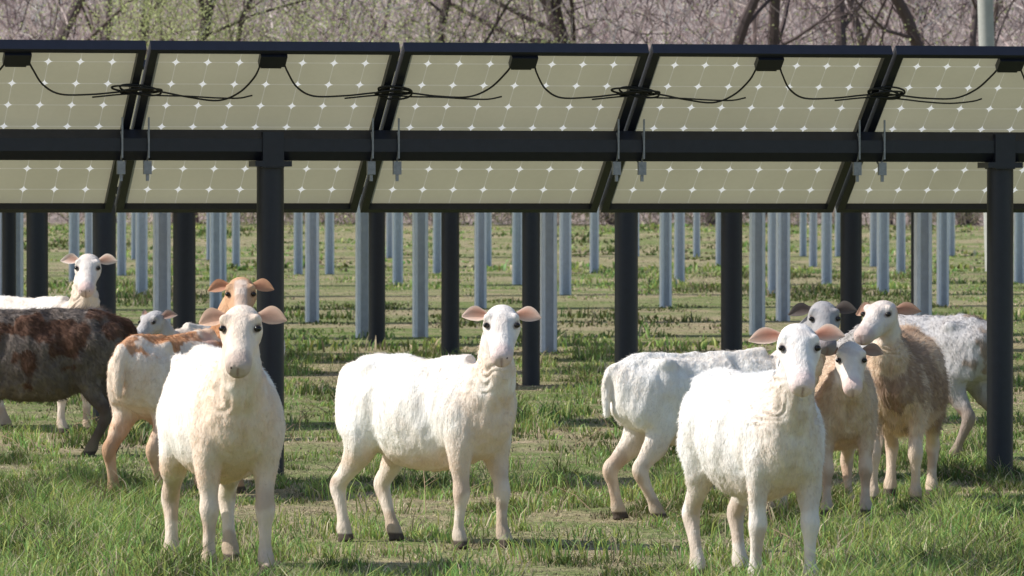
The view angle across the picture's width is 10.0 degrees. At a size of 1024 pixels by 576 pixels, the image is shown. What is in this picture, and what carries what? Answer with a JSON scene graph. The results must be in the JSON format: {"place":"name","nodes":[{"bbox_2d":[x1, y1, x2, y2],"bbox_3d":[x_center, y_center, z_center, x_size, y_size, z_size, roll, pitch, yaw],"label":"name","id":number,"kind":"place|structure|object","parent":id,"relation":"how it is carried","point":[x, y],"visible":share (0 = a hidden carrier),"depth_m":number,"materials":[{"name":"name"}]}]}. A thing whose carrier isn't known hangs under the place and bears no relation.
{"place":"outdoors","nodes":[
{"label":"outdoors","id":0,"kind":"place"},
{"bbox_2d":[0,0,1023,575],"bbox_3d":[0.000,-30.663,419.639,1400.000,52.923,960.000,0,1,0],"label":"pasture ground","id":1,"kind":"structure","parent":0,"point":[434,294],"depth_m":62.34,"materials":[{"name":"green plant"}]},
{"bbox_2d":[0,253,117,433],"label":"sheep","id":2,"kind":"object","parent":1,"relation":"on","point":[87,267],"visible":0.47,"depth_m":30.07},
{"bbox_2d":[0,302,136,456],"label":"sheep","id":3,"kind":"object","parent":1,"relation":"on","point":[51,354],"visible":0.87,"depth_m":27.15},
{"bbox_2d":[102,277,273,493],"bbox_3d":[-1.328,0.398,23.498,0.376,0.883,0.907,0,1,30],"label":"sheep","id":4,"kind":"object","parent":1,"relation":"on","point":[139,368],"visible":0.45,"depth_m":23.22},
{"bbox_2d":[137,309,285,354],"bbox_3d":[-1.537,0.434,29.450,0.986,0.658,0.290,-1,1,-38],"label":"sheep","id":5,"kind":"object","parent":1,"relation":"on","point":[154,322],"visible":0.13,"depth_m":29.21},
{"bbox_2d":[155,304,286,573],"bbox_3d":[-0.905,0.474,18.598,0.366,0.858,1.203,0,1,-13],"label":"sheep","id":6,"kind":"object","parent":1,"relation":"on","point":[219,418],"visible":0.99,"depth_m":18.37},
{"bbox_2d":[26,213,539,385],"bbox_3d":[-0.042,-0.289,38.483,22.428,2.072,0.950,0,1,-13],"label":"solar panel row","id":7,"kind":"object","parent":1,"relation":"on","point":[36,255],"visible":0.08,"depth_m":38.41,"materials":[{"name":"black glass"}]},
{"bbox_2d":[93,60,637,423],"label":"support posts","id":8,"kind":"object","parent":1,"relation":"on","point":[626,278],"visible":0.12,"depth_m":32.02,"materials":[{"name":"black metal"}]},
{"bbox_2d":[16,194,764,337],"bbox_3d":[-0.042,-0.573,53.980,35.244,2.248,0.950,0,1,-13],"label":"solar panel row","id":9,"kind":"object","parent":1,"relation":"on","point":[420,273],"visible":0.07,"depth_m":53.67,"materials":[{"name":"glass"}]},
{"bbox_2d":[0,213,789,321],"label":"support posts","id":10,"kind":"object","parent":1,"relation":"on","point":[312,266],"visible":0.03,"depth_m":60.47,"materials":[{"name":"metal"}]},
{"bbox_2d":[330,305,541,548],"bbox_3d":[-0.249,0.467,20.026,0.330,0.834,1.069,-1,1,-39],"label":"sheep","id":11,"kind":"object","parent":1,"relation":"on","point":[455,414],"visible":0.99,"depth_m":19.91},
{"bbox_2d":[173,213,741,351],"bbox_3d":[-0.042,-0.345,41.982,22.428,2.090,0.950,0,1,-13],"label":"solar panel row","id":12,"kind":"object","parent":1,"relation":"on","point":[184,267],"visible":0.1,"depth_m":42.23,"materials":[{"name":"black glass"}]},
{"bbox_2d":[2,213,913,343],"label":"support posts","id":13,"kind":"object","parent":1,"relation":"on","point":[376,234],"visible":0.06,"depth_m":50.60,"materials":[{"name":"black metal"}]},
{"bbox_2d":[85,194,876,267],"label":"solar panel row","id":14,"kind":"object","parent":1,"relation":"on","point":[236,237],"visible":0.04,"depth_m":122.84,"materials":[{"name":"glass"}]},
{"bbox_2d":[0,363,1022,550],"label":"dry weed stems","id":15,"kind":"object","parent":1,"relation":"on","point":[598,430],"visible":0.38,"depth_m":22.82,"materials":[{"name":"beige plant"}]},
{"bbox_2d":[117,207,905,274],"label":"solar panel row","id":16,"kind":"object","parent":1,"relation":"on","point":[329,242],"visible":0.07,"depth_m":105.19,"materials":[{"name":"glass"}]},
{"bbox_2d":[0,40,1023,477],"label":"solar panel row","id":17,"kind":"object","parent":1,"relation":"on","point":[270,134],"visible":1,"depth_m":24.94,"materials":[{"name":"beige glass"}]},
{"bbox_2d":[0,0,1023,225],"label":"woodland brush","id":18,"kind":"object","parent":1,"relation":"on","point":[648,15],"visible":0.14,"depth_m":227.44,"materials":[{"name":"brown plant"}]},
{"bbox_2d":[0,0,1023,225],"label":"woodland","id":19,"kind":"object","parent":1,"relation":"on","point":[748,18],"visible":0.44,"depth_m":216.95,"materials":[{"name":"brown plant"}]},
{"bbox_2d":[0,0,1023,225],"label":"spring foliage","id":20,"kind":"object","parent":1,"relation":"on","point":[189,17],"visible":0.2,"depth_m":213.20,"materials":[{"name":"green plant"}]},
{"bbox_2d":[136,213,888,294],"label":"solar panel row","id":21,"kind":"object","parent":1,"relation":"on","point":[564,252],"visible":0.05,"depth_m":80.11,"materials":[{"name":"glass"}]},
{"bbox_2d":[23,205,1013,226],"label":"hedge brush","id":22,"kind":"object","parent":1,"relation":"on","point":[968,218],"visible":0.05,"depth_m":212.06,"materials":[{"name":"green plant"}]},
{"bbox_2d":[153,213,931,351],"bbox_3d":[-0.042,-0.497,47.981,30.972,2.245,0.950,0,1,-13],"label":"solar panel row","id":23,"kind":"object","parent":1,"relation":"on","point":[548,267],"visible":0.1,"depth_m":48.00,"materials":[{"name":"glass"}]},
{"bbox_2d":[131,207,954,259],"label":"solar panel row","id":24,"kind":"object","parent":1,"relation":"on","point":[803,234],"visible":0.05,"depth_m":140.95,"materials":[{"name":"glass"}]},
{"bbox_2d":[69,213,1023,284],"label":"solar panel row","id":25,"kind":"object","parent":1,"relation":"on","point":[679,247],"visible":0.12,"depth_m":91.97,"materials":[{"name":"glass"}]},
{"bbox_2d":[210,213,948,308],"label":"support posts","id":26,"kind":"object","parent":1,"relation":"on","point":[480,260],"visible":0.07,"depth_m":70.26,"materials":[{"name":"metal"}]},
{"bbox_2d":[441,213,861,356],"bbox_3d":[-0.042,-0.396,45.482,24.564,2.104,0.950,0,1,-13],"label":"solar panel row","id":27,"kind":"object","parent":1,"relation":"on","point":[851,258],"visible":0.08,"depth_m":45.32,"materials":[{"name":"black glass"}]},
{"bbox_2d":[601,300,856,520],"bbox_3d":[0.801,0.453,21.800,0.974,0.817,0.413,0,1,-3],"label":"sheep","id":28,"kind":"object","parent":1,"relation":"on","point":[643,394],"visible":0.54,"depth_m":21.65},
{"bbox_2d":[675,323,844,575],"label":"sheep","id":29,"kind":"object","parent":1,"relation":"on","point":[754,441],"visible":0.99,"depth_m":17.79},
{"bbox_2d":[814,341,882,517],"bbox_3d":[1.238,0.524,22.139,0.329,0.668,1.032,0,1,-4],"label":"sheep","id":30,"kind":"object","parent":1,"relation":"on","point":[846,399],"visible":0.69,"depth_m":21.91},
{"bbox_2d":[854,300,953,503],"bbox_3d":[1.540,0.443,23.133,0.410,0.805,1.183,0,1,10],"label":"sheep","id":31,"kind":"object","parent":1,"relation":"on","point":[910,375],"visible":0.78,"depth_m":22.90},
{"bbox_2d":[837,312,986,458],"bbox_3d":[1.781,0.459,27.093,1.235,0.725,0.346,1,1,40],"label":"sheep","id":32,"kind":"object","parent":1,"relation":"on","point":[962,338],"visible":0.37,"depth_m":26.73},
{"bbox_2d":[977,0,994,270],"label":"utility pole","id":33,"kind":"object","parent":1,"relation":"on","point":[985,23],"visible":0.33,"depth_m":111.83,"materials":[{"name":"grey metal"}]},
{"bbox_2d":[0,348,1023,575],"bbox_3d":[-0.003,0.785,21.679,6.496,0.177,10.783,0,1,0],"label":"grass","id":34,"kind":"structure","parent":0,"point":[68,491],"depth_m":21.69,"materials":[{"name":"green plant"}]},
{"bbox_2d":[0,335,1023,458],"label":"grass","id":35,"kind":"structure","parent":0,"point":[597,353],"depth_m":33.33,"materials":[{"name":"green plant"}]},
{"bbox_2d":[23,219,1013,271],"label":"grass","id":36,"kind":"structure","parent":0,"point":[287,262],"depth_m":156.57,"materials":[{"name":"green plant"}]},
{"bbox_2d":[24,264,1023,351],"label":"grass","id":37,"kind":"structure","parent":0,"point":[653,275],"depth_m":75.07,"materials":[{"name":"green plant"}]}
]}

